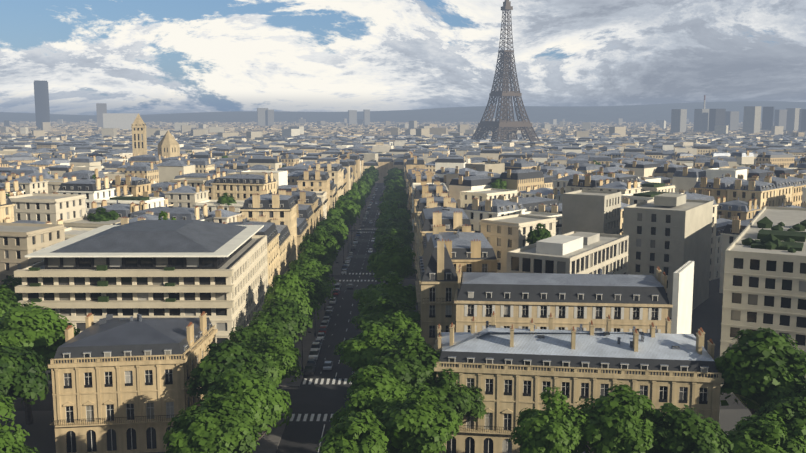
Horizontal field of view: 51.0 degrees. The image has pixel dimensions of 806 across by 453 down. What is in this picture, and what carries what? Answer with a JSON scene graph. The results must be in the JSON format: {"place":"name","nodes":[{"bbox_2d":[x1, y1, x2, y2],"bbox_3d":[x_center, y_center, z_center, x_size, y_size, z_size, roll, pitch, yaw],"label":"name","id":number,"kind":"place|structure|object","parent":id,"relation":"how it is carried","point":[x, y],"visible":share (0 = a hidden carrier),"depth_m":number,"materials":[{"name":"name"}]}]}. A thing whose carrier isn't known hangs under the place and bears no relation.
{"place":"outdoors","nodes":[
{"label":"outdoors","id":0,"kind":"place"},
{"bbox_2d":[240,183,417,452],"bbox_3d":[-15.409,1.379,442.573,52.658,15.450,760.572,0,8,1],"label":"pavements","id":1,"kind":"structure","parent":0,"point":[270,442],"depth_m":198.69,"materials":[{"name":"grey concrete"}]},
{"bbox_2d":[163,393,259,452],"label":"tree","id":2,"kind":"object","parent":1,"relation":"on","point":[220,425],"visible":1,"depth_m":108.19,"materials":[{"name":"green plant"}]},
{"bbox_2d":[185,340,278,404],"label":"tree","id":3,"kind":"object","parent":1,"relation":"on","point":[225,355],"visible":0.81,"depth_m":128.56,"materials":[{"name":"green plant"}]},
{"bbox_2d":[226,326,264,352],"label":"tree","id":4,"kind":"object","parent":1,"relation":"on","point":[247,339],"visible":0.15,"depth_m":146.14,"materials":[{"name":"green plant"}]},
{"bbox_2d":[204,369,292,452],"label":"tree","id":5,"kind":"object","parent":1,"relation":"on","point":[264,402],"visible":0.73,"depth_m":117.52,"materials":[{"name":"green plant"}]},
{"bbox_2d":[250,333,302,426],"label":"tree","id":6,"kind":"object","parent":1,"relation":"on","point":[283,361],"visible":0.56,"depth_m":139.25,"materials":[{"name":"green plant"}]},
{"bbox_2d":[251,297,312,342],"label":"tree","id":7,"kind":"object","parent":1,"relation":"on","point":[288,318],"visible":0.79,"depth_m":165.99,"materials":[{"name":"green plant"}]},
{"bbox_2d":[262,271,320,319],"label":"tree","id":8,"kind":"object","parent":1,"relation":"on","point":[292,286],"visible":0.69,"depth_m":177.57,"materials":[{"name":"green plant"}]},
{"bbox_2d":[269,263,325,340],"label":"tree","id":9,"kind":"object","parent":1,"relation":"on","point":[319,296],"visible":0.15,"depth_m":193.25,"materials":[{"name":"green plant"}]},
{"bbox_2d":[288,248,333,276],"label":"tree","id":10,"kind":"object","parent":1,"relation":"on","point":[319,255],"visible":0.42,"depth_m":229.69,"materials":[{"name":"green plant"}]},
{"bbox_2d":[287,258,337,289],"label":"tree","id":11,"kind":"object","parent":1,"relation":"on","point":[312,268],"visible":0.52,"depth_m":217.19,"materials":[{"name":"green plant"}]},
{"bbox_2d":[298,229,338,265],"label":"tree","id":12,"kind":"object","parent":1,"relation":"on","point":[322,240],"visible":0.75,"depth_m":242.09,"materials":[{"name":"green plant"}]},
{"bbox_2d":[303,276,334,325],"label":"tree","id":13,"kind":"object","parent":1,"relation":"on","point":[327,288],"visible":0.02,"depth_m":206.12,"materials":[{"name":"green plant"}]},
{"bbox_2d":[299,225,340,252],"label":"tree","id":14,"kind":"object","parent":1,"relation":"on","point":[305,237],"depth_m":256.80,"materials":[{"name":"green plant"}]},
{"bbox_2d":[315,210,344,225],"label":"tree","id":15,"kind":"object","parent":1,"relation":"on","point":[330,212],"visible":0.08,"depth_m":310.69,"materials":[{"name":"green plant"}]},
{"bbox_2d":[315,219,348,267],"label":"tree","id":16,"kind":"object","parent":1,"relation":"on","point":[342,228],"visible":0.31,"depth_m":295.85,"materials":[{"name":"green plant"}]},
{"bbox_2d":[319,225,344,272],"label":"tree","id":17,"kind":"object","parent":1,"relation":"on","point":[333,232],"visible":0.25,"depth_m":283.91,"materials":[{"name":"green plant"}]},
{"bbox_2d":[302,198,372,370],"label":"street lamps","id":18,"kind":"object","parent":1,"relation":"on","point":[332,288],"visible":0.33,"depth_m":253.09,"materials":[{"name":"metal"}]},
{"bbox_2d":[327,209,348,252],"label":"tree","id":19,"kind":"object","parent":1,"relation":"on","point":[342,214],"visible":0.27,"depth_m":334.37,"materials":[{"name":"green plant"}]},
{"bbox_2d":[331,212,347,235],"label":"tree","id":20,"kind":"object","parent":1,"relation":"on","point":[345,221],"visible":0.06,"depth_m":322.68,"materials":[{"name":"green plant"}]},
{"bbox_2d":[328,200,354,224],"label":"tree","id":21,"kind":"object","parent":1,"relation":"on","point":[347,209],"visible":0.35,"depth_m":347.03,"materials":[{"name":"green plant"}]},
{"bbox_2d":[339,204,354,241],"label":"tree","id":22,"kind":"object","parent":1,"relation":"on","point":[351,222],"depth_m":359.65,"materials":[{"name":"green plant"}]},
{"bbox_2d":[338,200,360,233],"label":"tree","id":23,"kind":"object","parent":1,"relation":"on","point":[355,203],"visible":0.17,"depth_m":395.99,"materials":[{"name":"green plant"}]},
{"bbox_2d":[338,195,362,228],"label":"tree","id":24,"kind":"object","parent":1,"relation":"on","point":[354,198],"visible":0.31,"depth_m":419.32,"materials":[{"name":"green plant"}]},
{"bbox_2d":[343,203,360,218],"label":"tree","id":25,"kind":"object","parent":1,"relation":"on","point":[356,212],"visible":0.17,"depth_m":386.92,"materials":[{"name":"green plant"}]},
{"bbox_2d":[344,189,360,225],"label":"tree","id":26,"kind":"object","parent":1,"relation":"on","point":[350,193],"visible":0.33,"depth_m":434.19,"materials":[{"name":"green plant"}]},
{"bbox_2d":[315,409,396,452],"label":"tree","id":27,"kind":"object","parent":1,"relation":"on","point":[358,432],"visible":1,"depth_m":106.61,"materials":[{"name":"green plant"}]},
{"bbox_2d":[351,182,366,194],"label":"tree","id":28,"kind":"object","parent":1,"relation":"on","point":[361,186],"visible":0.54,"depth_m":506.33,"materials":[{"name":"green plant"}]},
{"bbox_2d":[330,365,414,425],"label":"tree","id":29,"kind":"object","parent":1,"relation":"on","point":[371,389],"visible":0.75,"depth_m":117.58,"materials":[{"name":"green plant"}]},
{"bbox_2d":[333,320,413,373],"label":"tree","id":30,"kind":"object","parent":1,"relation":"on","point":[366,346],"visible":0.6,"depth_m":138.98,"materials":[{"name":"green plant"}]},
{"bbox_2d":[350,293,420,332],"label":"tree","id":31,"kind":"object","parent":1,"relation":"on","point":[377,310],"visible":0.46,"depth_m":167.47,"materials":[{"name":"green plant"}]},
{"bbox_2d":[353,271,417,311],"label":"tree","id":32,"kind":"object","parent":1,"relation":"on","point":[400,292],"visible":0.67,"depth_m":180.90,"materials":[{"name":"green plant"}]},
{"bbox_2d":[366,238,415,281],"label":"tree","id":33,"kind":"object","parent":1,"relation":"on","point":[397,259],"visible":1,"depth_m":219.65,"materials":[{"name":"green plant"}]},
{"bbox_2d":[375,237,406,253],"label":"tree","id":34,"kind":"object","parent":1,"relation":"on","point":[380,246],"visible":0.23,"depth_m":249.71,"materials":[{"name":"green plant"}]},
{"bbox_2d":[383,196,401,202],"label":"tree","id":35,"kind":"object","parent":1,"relation":"on","point":[394,197],"visible":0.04,"depth_m":431.41,"materials":[{"name":"green plant"}]},
{"bbox_2d":[375,213,409,227],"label":"tree","id":36,"kind":"object","parent":1,"relation":"on","point":[392,216],"visible":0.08,"depth_m":340.12,"materials":[{"name":"green plant"}]},
{"bbox_2d":[372,228,414,249],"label":"tree","id":37,"kind":"object","parent":1,"relation":"on","point":[400,233],"visible":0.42,"depth_m":286.22,"materials":[{"name":"green plant"}]},
{"bbox_2d":[373,227,413,241],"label":"tree","id":38,"kind":"object","parent":1,"relation":"on","point":[378,231],"visible":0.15,"depth_m":301.38,"materials":[{"name":"green plant"}]},
{"bbox_2d":[374,234,412,257],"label":"tree","id":39,"kind":"object","parent":1,"relation":"on","point":[399,240],"visible":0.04,"depth_m":262.91,"materials":[{"name":"green plant"}]},
{"bbox_2d":[383,183,403,192],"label":"tree","id":40,"kind":"object","parent":1,"relation":"on","point":[391,186],"visible":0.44,"depth_m":521.16,"materials":[{"name":"green plant"}]},
{"bbox_2d":[375,217,412,231],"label":"tree","id":41,"kind":"object","parent":1,"relation":"on","point":[403,222],"visible":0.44,"depth_m":327.19,"materials":[{"name":"green plant"}]},
{"bbox_2d":[377,203,410,216],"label":"tree","id":42,"kind":"object","parent":1,"relation":"on","point":[403,205],"visible":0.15,"depth_m":379.65,"materials":[{"name":"green plant"}]},
{"bbox_2d":[382,199,406,209],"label":"tree","id":43,"kind":"object","parent":1,"relation":"on","point":[391,201],"visible":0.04,"depth_m":408.09,"materials":[{"name":"green plant"}]},
{"bbox_2d":[379,206,409,219],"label":"tree","id":44,"kind":"object","parent":1,"relation":"on","point":[402,213],"visible":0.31,"depth_m":353.53,"materials":[{"name":"green plant"}]},
{"bbox_2d":[382,189,407,204],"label":"tree","id":45,"kind":"object","parent":1,"relation":"on","point":[399,194],"visible":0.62,"depth_m":443.01,"materials":[{"name":"green plant"}]},
{"bbox_2d":[373,266,416,277],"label":"tree","id":46,"kind":"object","parent":1,"relation":"on","point":[413,271],"depth_m":236.11,"materials":[{"name":"green plant"}]},
{"bbox_2d":[380,201,410,218],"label":"tree","id":47,"kind":"object","parent":1,"relation":"on","point":[383,208],"visible":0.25,"depth_m":368.78,"materials":[{"name":"green plant"}]},
{"bbox_2d":[385,222,406,229],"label":"tree","id":48,"kind":"object","parent":1,"relation":"on","point":[393,224],"visible":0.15,"depth_m":314.85,"materials":[{"name":"green plant"}]},
{"bbox_2d":[376,310,421,343],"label":"tree","id":49,"kind":"object","parent":1,"relation":"on","point":[396,323],"visible":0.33,"depth_m":151.68,"materials":[{"name":"green plant"}]},
{"bbox_2d":[368,328,441,397],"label":"tree","id":50,"kind":"object","parent":1,"relation":"on","point":[410,366],"visible":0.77,"depth_m":127.72,"materials":[{"name":"green plant"}]},
{"bbox_2d":[372,382,462,452],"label":"tree","id":51,"kind":"object","parent":1,"relation":"on","point":[419,424],"visible":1,"depth_m":108.09,"materials":[{"name":"green plant"}]},
{"bbox_2d":[420,368,486,452],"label":"tree","id":52,"kind":"object","parent":1,"relation":"on","point":[453,395],"visible":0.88,"depth_m":124.12,"materials":[{"name":"green plant"}]},
{"bbox_2d":[0,183,751,452],"bbox_3d":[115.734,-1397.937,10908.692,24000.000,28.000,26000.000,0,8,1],"label":"ground","id":53,"kind":"structure","parent":0,"point":[707,315],"depth_m":189.12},
{"bbox_2d":[0,335,20,347],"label":"tree","id":54,"kind":"object","parent":53,"relation":"on","point":[6,343],"visible":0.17,"depth_m":132.49,"materials":[{"name":"green plant"}]},
{"bbox_2d":[1,274,22,301],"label":"tree","id":55,"kind":"object","parent":53,"relation":"on","point":[12,285],"visible":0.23,"depth_m":185.74,"materials":[{"name":"green plant"}]},
{"bbox_2d":[0,393,29,447],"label":"tree","id":56,"kind":"object","parent":53,"relation":"on","point":[5,407],"visible":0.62,"depth_m":107.74,"materials":[{"name":"green plant"}]},
{"bbox_2d":[0,429,39,452],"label":"tree","id":57,"kind":"object","parent":53,"relation":"on","point":[8,444],"visible":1,"depth_m":100.36,"materials":[{"name":"green plant"}]},
{"bbox_2d":[0,332,49,415],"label":"tree","id":58,"kind":"object","parent":53,"relation":"on","point":[22,377],"visible":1,"depth_m":121.75,"materials":[{"name":"green plant"}]},
{"bbox_2d":[0,305,79,424],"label":"tree","id":59,"kind":"object","parent":53,"relation":"on","point":[41,332],"visible":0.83,"depth_m":139.32,"materials":[{"name":"green plant"}]},
{"bbox_2d":[347,284,353,288],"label":"car","id":60,"kind":"object","parent":53,"relation":"on","point":[350,286],"visible":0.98,"depth_m":254.51,"materials":[{"name":"paint"}]},
{"bbox_2d":[227,151,498,288],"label":"apartment buildings","id":61,"kind":"structure","parent":53,"relation":"on","point":[289,220],"depth_m":255.16,"materials":[{"name":"stone"}]},
{"bbox_2d":[357,176,372,187],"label":"tree","id":62,"kind":"object","parent":53,"relation":"on","point":[364,181],"visible":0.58,"depth_m":585.82,"materials":[{"name":"green plant"}]},
{"bbox_2d":[365,185,370,196],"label":"tree","id":63,"kind":"object","parent":53,"relation":"on","point":[367,187],"visible":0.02,"depth_m":532.12,"materials":[{"name":"green plant"}]},
{"bbox_2d":[362,168,377,174],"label":"tree","id":64,"kind":"object","parent":53,"relation":"on","point":[367,170],"visible":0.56,"depth_m":736.59,"materials":[{"name":"green plant"}]},
{"bbox_2d":[363,173,377,180],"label":"tree","id":65,"kind":"object","parent":53,"relation":"on","point":[373,175],"visible":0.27,"depth_m":697.93,"materials":[{"name":"green plant"}]},
{"bbox_2d":[383,175,405,185],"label":"tree","id":66,"kind":"object","parent":53,"relation":"on","point":[392,177],"visible":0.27,"depth_m":610.27,"materials":[{"name":"green plant"}]},
{"bbox_2d":[385,179,404,189],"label":"tree","id":67,"kind":"object","parent":53,"relation":"on","point":[387,183],"visible":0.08,"depth_m":575.92,"materials":[{"name":"green plant"}]},
{"bbox_2d":[0,132,805,292],"bbox_3d":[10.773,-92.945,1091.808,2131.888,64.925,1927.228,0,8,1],"label":"city blocks","id":68,"kind":"structure","parent":53,"relation":"on","point":[41,208],"depth_m":410.58,"materials":[{"name":"stone"}]},
{"bbox_2d":[87,207,119,221],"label":"tree","id":69,"kind":"object","parent":68,"relation":"on","point":[101,215],"visible":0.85,"depth_m":256.60,"materials":[{"name":"green plant"}]},
{"bbox_2d":[217,192,236,206],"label":"tree","id":70,"kind":"object","parent":68,"relation":"on","point":[224,198],"visible":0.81,"depth_m":322.42,"materials":[{"name":"green plant"}]},
{"bbox_2d":[490,178,506,188],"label":"tree","id":71,"kind":"object","parent":68,"relation":"on","point":[500,183],"visible":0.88,"depth_m":397.61,"materials":[{"name":"green plant"}]},
{"bbox_2d":[0,118,805,139],"bbox_3d":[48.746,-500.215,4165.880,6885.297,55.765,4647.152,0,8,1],"label":"city","id":72,"kind":"object","parent":53,"relation":"on","point":[251,129],"visible":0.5,"depth_m":2941.07,"materials":[{"name":"stone"}]},
{"bbox_2d":[14,190,805,452],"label":"buildings","id":73,"kind":"structure","parent":53,"relation":"on","point":[192,289],"depth_m":152.72,"materials":[{"name":"stone"}]},
{"bbox_2d":[158,211,175,219],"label":"tree","id":74,"kind":"object","parent":73,"relation":"on","point":[164,214],"visible":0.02,"depth_m":204.05,"materials":[{"name":"green plant"}]},
{"bbox_2d":[99,216,805,348],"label":"roof clutter","id":75,"kind":"object","parent":73,"relation":"on","point":[770,242],"visible":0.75,"depth_m":165.02,"materials":[{"name":"stone"}]},
{"bbox_2d":[525,223,550,244],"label":"tree","id":76,"kind":"object","parent":73,"relation":"on","point":[534,236],"visible":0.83,"depth_m":212.32,"materials":[{"name":"green plant"}]},
{"bbox_2d":[34,80,805,157],"bbox_3d":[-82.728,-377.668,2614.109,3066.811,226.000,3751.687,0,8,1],"label":"distant high-rise buildings","id":77,"kind":"structure","parent":53,"relation":"on","point":[704,120],"depth_m":2896.33,"materials":[{"name":"stone"}]},
{"bbox_2d":[471,0,540,141],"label":"lattice tower","id":78,"kind":"structure","parent":53,"relation":"on","point":[506,124],"depth_m":1603.49,"materials":[{"name":"metal"}]},
{"bbox_2d":[508,386,590,452],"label":"tree","id":79,"kind":"object","parent":53,"relation":"on","point":[555,426],"visible":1,"depth_m":107.10,"materials":[{"name":"green plant"}]},
{"bbox_2d":[574,382,660,452],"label":"tree","id":80,"kind":"object","parent":53,"relation":"on","point":[620,420],"visible":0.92,"depth_m":105.56,"materials":[{"name":"green plant"}]},
{"bbox_2d":[649,403,734,452],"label":"tree","id":81,"kind":"object","parent":53,"relation":"on","point":[687,430],"visible":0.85,"depth_m":104.06,"materials":[{"name":"green plant"}]},
{"bbox_2d":[714,327,805,415],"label":"tree","id":82,"kind":"object","parent":53,"relation":"on","point":[758,368],"visible":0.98,"depth_m":119.14,"materials":[{"name":"green plant"}]},
{"bbox_2d":[724,410,805,452],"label":"tree","id":83,"kind":"object","parent":53,"relation":"on","point":[761,434],"visible":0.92,"depth_m":103.03,"materials":[{"name":"green plant"}]},
{"bbox_2d":[739,396,805,447],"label":"tree","id":84,"kind":"object","parent":53,"relation":"on","point":[793,410],"visible":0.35,"depth_m":105.41,"materials":[{"name":"green plant"}]},
{"bbox_2d":[791,383,805,400],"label":"tree","id":85,"kind":"object","parent":53,"relation":"on","point":[802,393],"visible":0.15,"depth_m":114.46,"materials":[{"name":"green plant"}]},
{"bbox_2d":[10,184,747,452],"bbox_3d":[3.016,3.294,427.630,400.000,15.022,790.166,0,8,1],"label":"road asphalt","id":86,"kind":"structure","parent":0,"point":[301,435],"depth_m":163.60,"materials":[{"name":"grey asphalt"}]},
{"bbox_2d":[0,285,39,320],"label":"tree","id":87,"kind":"object","parent":86,"relation":"on","point":[7,302],"visible":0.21,"depth_m":153.45,"materials":[{"name":"green plant"}]},
{"bbox_2d":[235,319,293,346],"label":"tree","id":88,"kind":"object","parent":86,"relation":"on","point":[258,328],"visible":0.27,"depth_m":150.05,"materials":[{"name":"green plant"}]},
{"bbox_2d":[304,363,315,375],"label":"car","id":89,"kind":"object","parent":86,"relation":"on","point":[309,369],"visible":1,"depth_m":170.62,"materials":[{"name":"paint"}]},
{"bbox_2d":[307,358,316,364],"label":"car","id":90,"kind":"object","parent":86,"relation":"on","point":[312,360],"visible":0.56,"depth_m":176.71,"materials":[{"name":"paint"}]},
{"bbox_2d":[309,349,319,359],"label":"car","id":91,"kind":"object","parent":86,"relation":"on","point":[314,353],"visible":0.94,"depth_m":181.32,"materials":[{"name":"paint"}]},
{"bbox_2d":[311,342,320,349],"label":"car","id":92,"kind":"object","parent":86,"relation":"on","point":[316,345],"visible":0.69,"depth_m":186.83,"materials":[{"name":"paint"}]},
{"bbox_2d":[315,338,322,345],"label":"car","id":93,"kind":"object","parent":86,"relation":"on","point":[320,340],"visible":0.54,"depth_m":193.08,"materials":[{"name":"paint"}]},
{"bbox_2d":[317,332,325,339],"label":"car","id":94,"kind":"object","parent":86,"relation":"on","point":[321,335],"visible":0.9,"depth_m":197.91,"materials":[{"name":"paint"}]},
{"bbox_2d":[319,326,326,333],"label":"car","id":95,"kind":"object","parent":86,"relation":"on","point":[323,329],"visible":0.9,"depth_m":203.00,"materials":[{"name":"paint"}]},
{"bbox_2d":[320,321,328,327],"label":"car","id":96,"kind":"object","parent":86,"relation":"on","point":[325,323],"visible":0.73,"depth_m":208.44,"materials":[{"name":"paint"}]},
{"bbox_2d":[323,316,330,322],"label":"car","id":97,"kind":"object","parent":86,"relation":"on","point":[326,318],"visible":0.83,"depth_m":213.84,"materials":[{"name":"paint"}]},
{"bbox_2d":[323,361,332,369],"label":"car","id":98,"kind":"object","parent":86,"relation":"on","point":[328,365],"visible":1,"depth_m":174.30,"materials":[{"name":"paint"}]},
{"bbox_2d":[324,311,331,317],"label":"car","id":99,"kind":"object","parent":86,"relation":"on","point":[328,313],"visible":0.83,"depth_m":219.08,"materials":[{"name":"paint"}]},
{"bbox_2d":[326,306,332,312],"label":"car","id":100,"kind":"object","parent":86,"relation":"on","point":[329,308],"visible":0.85,"depth_m":224.48,"materials":[{"name":"paint"}]},
{"bbox_2d":[329,297,336,303],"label":"car","id":101,"kind":"object","parent":86,"relation":"on","point":[334,299],"visible":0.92,"depth_m":234.97,"materials":[{"name":"paint"}]},
{"bbox_2d":[333,289,338,295],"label":"car","id":102,"kind":"object","parent":86,"relation":"on","point":[336,291],"visible":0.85,"depth_m":245.88,"materials":[{"name":"paint"}]},
{"bbox_2d":[290,191,382,452],"bbox_3d":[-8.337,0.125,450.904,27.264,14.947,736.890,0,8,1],"label":"road markings","id":103,"kind":"object","parent":86,"relation":"on","point":[312,415],"visible":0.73,"depth_m":166.00,"materials":[{"name":"paint"}]},
{"bbox_2d":[333,284,340,291],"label":"car","id":104,"kind":"object","parent":86,"relation":"on","point":[338,286],"visible":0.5,"depth_m":250.96,"materials":[{"name":"paint"}]},
{"bbox_2d":[389,179,404,187],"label":"tree","id":105,"kind":"object","parent":86,"relation":"on","point":[396,182],"visible":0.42,"depth_m":561.49,"materials":[{"name":"green plant"}]},
{"bbox_2d":[0,101,805,122],"bbox_3d":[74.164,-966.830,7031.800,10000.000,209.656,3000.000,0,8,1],"label":"distant hills","id":106,"kind":"structure","parent":0,"point":[636,113],"depth_m":6212.05,"materials":[{"name":"grey"}]},
{"bbox_2d":[0,0,805,114],"label":"sky","id":107,"kind":"structure","parent":0,"point":[143,57],"materials":[{"name":"white"}]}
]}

